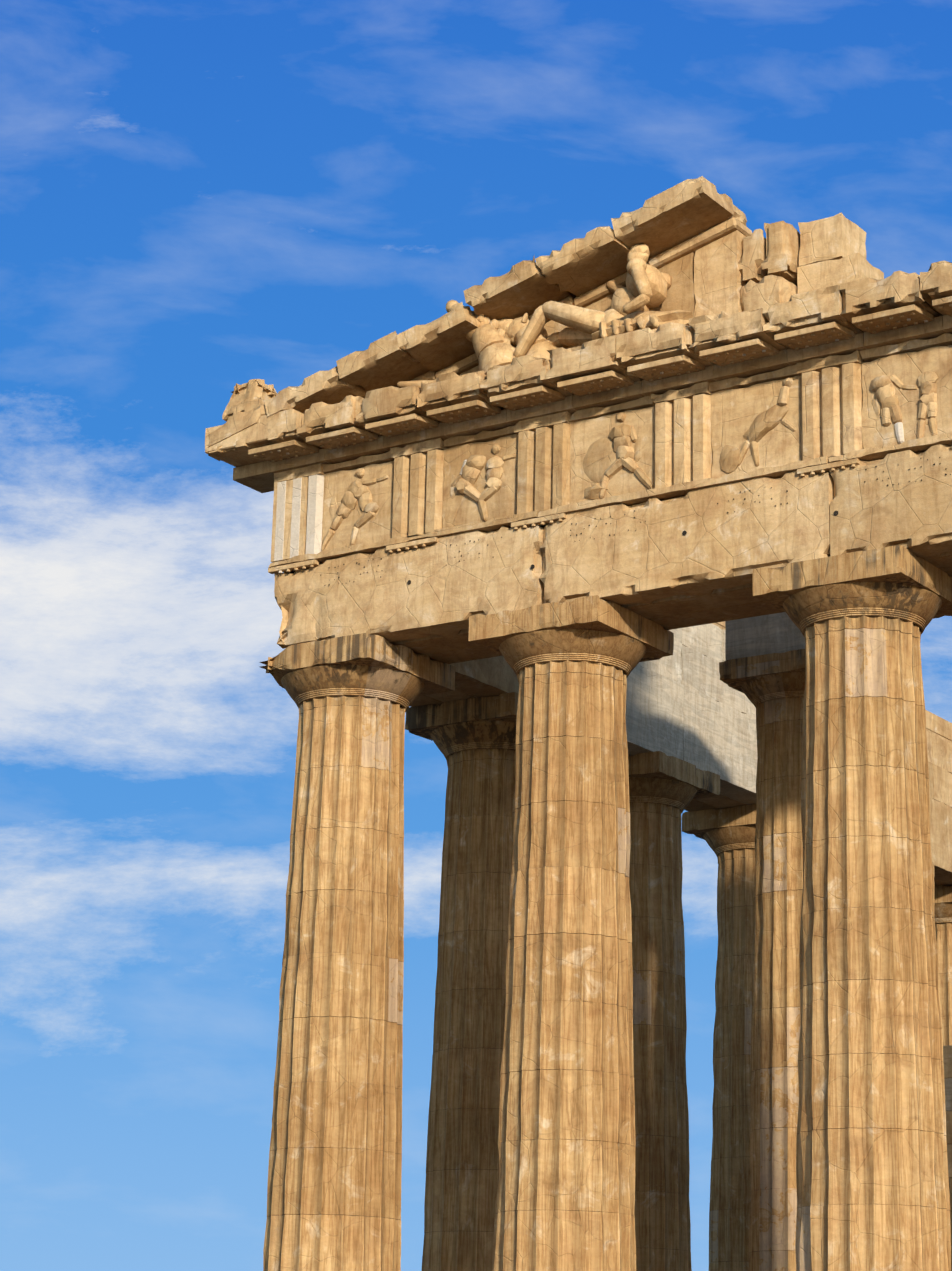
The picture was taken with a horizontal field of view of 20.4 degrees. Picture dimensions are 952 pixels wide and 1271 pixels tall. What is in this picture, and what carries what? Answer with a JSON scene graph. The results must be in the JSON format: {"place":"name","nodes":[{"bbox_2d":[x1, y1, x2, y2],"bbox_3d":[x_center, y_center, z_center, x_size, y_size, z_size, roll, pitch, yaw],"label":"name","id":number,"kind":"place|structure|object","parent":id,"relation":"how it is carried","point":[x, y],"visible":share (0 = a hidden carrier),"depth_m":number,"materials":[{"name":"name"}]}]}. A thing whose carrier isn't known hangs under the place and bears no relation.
{"place":"outdoors","nodes":[
{"label":"outdoors","id":0,"kind":"place"},
{"bbox_2d":[260,633,454,1270],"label":"column","id":1,"kind":"structure","parent":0,"point":[334,1180],"depth_m":35.95,"materials":[{"name":"stone"}]},
{"bbox_2d":[0,0,951,1270],"label":"sky","id":2,"kind":"structure","parent":0,"point":[199,199],"materials":[{"name":"blue"}]},
{"bbox_2d":[625,623,757,804],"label":"entablature south flank new marble","id":3,"kind":"object","parent":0,"point":[684,702],"visible":0.31,"depth_m":44.37},
{"bbox_2d":[719,649,805,1270],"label":"column","id":4,"kind":"structure","parent":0,"point":[771,686],"depth_m":37.80,"materials":[{"name":"stone"}]},
{"bbox_2d":[725,612,804,660],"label":"stone block","id":5,"kind":"structure","parent":4,"relation":"on","point":[764,634],"depth_m":39.05,"materials":[{"name":"stone"}]},
{"bbox_2d":[943,1045,951,1270],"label":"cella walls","id":6,"kind":"structure","parent":0,"point":[947,1056],"depth_m":41.99,"materials":[{"name":"stone"}]},
{"bbox_2d":[944,1078,951,1110],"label":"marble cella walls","id":7,"kind":"structure","parent":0,"point":[948,1093],"depth_m":42.14,"materials":[{"name":"grey stone"}]},
{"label":"stepped base steps","id":8,"kind":"object","parent":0,"visible":0},
{"bbox_2d":[405,692,517,1270],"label":"column","id":9,"kind":"structure","parent":8,"relation":"on","point":[474,739],"depth_m":38.96,"materials":[{"name":"stone"}]},
{"bbox_2d":[205,412,951,885],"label":"entablature flank","id":10,"kind":"object","parent":9,"relation":"on","point":[487,676],"visible":0.15,"depth_m":39.67,"materials":[{"name":"stone"}]},
{"bbox_2d":[468,595,673,1270],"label":"column","id":11,"kind":"structure","parent":8,"relation":"on","point":[565,1199],"depth_m":33.98,"materials":[{"name":"stone"}]},
{"bbox_2d":[268,432,951,663],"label":"architrave","id":12,"kind":"object","parent":11,"relation":"on","point":[658,567],"visible":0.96,"depth_m":34.62,"materials":[{"name":"stone"}]},
{"bbox_2d":[274,333,951,560],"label":"frieze","id":13,"kind":"object","parent":12,"relation":"on","point":[876,397],"visible":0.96,"depth_m":34.92,"materials":[{"name":"stone"}]},
{"bbox_2d":[205,261,951,492],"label":"cornice","id":14,"kind":"structure","parent":13,"relation":"on","point":[894,308],"depth_m":34.73,"materials":[{"name":"stone"}]},
{"bbox_2d":[397,300,557,387],"bbox_3d":[0.005,-4.006,36.306,2.591,1.486,0.738,-6,-17,23],"label":"helios horses statue","id":15,"kind":"object","parent":14,"relation":"on","point":[493,341],"visible":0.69,"depth_m":36.00,"materials":[{"name":"beige stone"}]},
{"bbox_2d":[208,176,799,446],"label":"pediment","id":16,"kind":"structure","parent":14,"relation":"on","point":[711,254],"depth_m":35.41,"materials":[{"name":"beige stone"}]},
{"bbox_2d":[511,244,692,359],"bbox_3d":[1.544,-4.374,35.516,3.269,1.500,0.993,-9,-19,33],"label":"reclining dionysos statue","id":17,"kind":"object","parent":14,"relation":"on","point":[641,293],"visible":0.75,"depth_m":34.99,"materials":[{"name":"stone"}]},
{"bbox_2d":[797,213,883,293],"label":"marble blocks","id":18,"kind":"structure","parent":14,"relation":"on","point":[832,251],"depth_m":34.48,"materials":[{"name":"beige stone"}]},
{"bbox_2d":[320,457,950,585],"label":"architrave dowel holes","id":19,"kind":"object","parent":12,"relation":"attached to","point":[684,532],"visible":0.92,"depth_m":34.55,"materials":[{"name":"brown stone"}]},
{"bbox_2d":[628,751,719,1270],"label":"column","id":20,"kind":"structure","parent":8,"relation":"on","point":[664,789],"depth_m":42.43,"materials":[{"name":"stone"}]},
{"bbox_2d":[682,804,756,1270],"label":"column","id":21,"kind":"structure","parent":8,"relation":"on","point":[727,835],"depth_m":46.00,"materials":[{"name":"stone"}]},
{"bbox_2d":[753,545,951,1270],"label":"column","id":22,"kind":"structure","parent":8,"relation":"on","point":[872,1181],"depth_m":31.65,"materials":[{"name":"stone"}]},
{"bbox_2d":[934,885,951,1045],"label":"column","id":23,"kind":"structure","parent":8,"relation":"on","point":[943,909],"depth_m":53.39,"materials":[{"name":"stone"}]}
]}

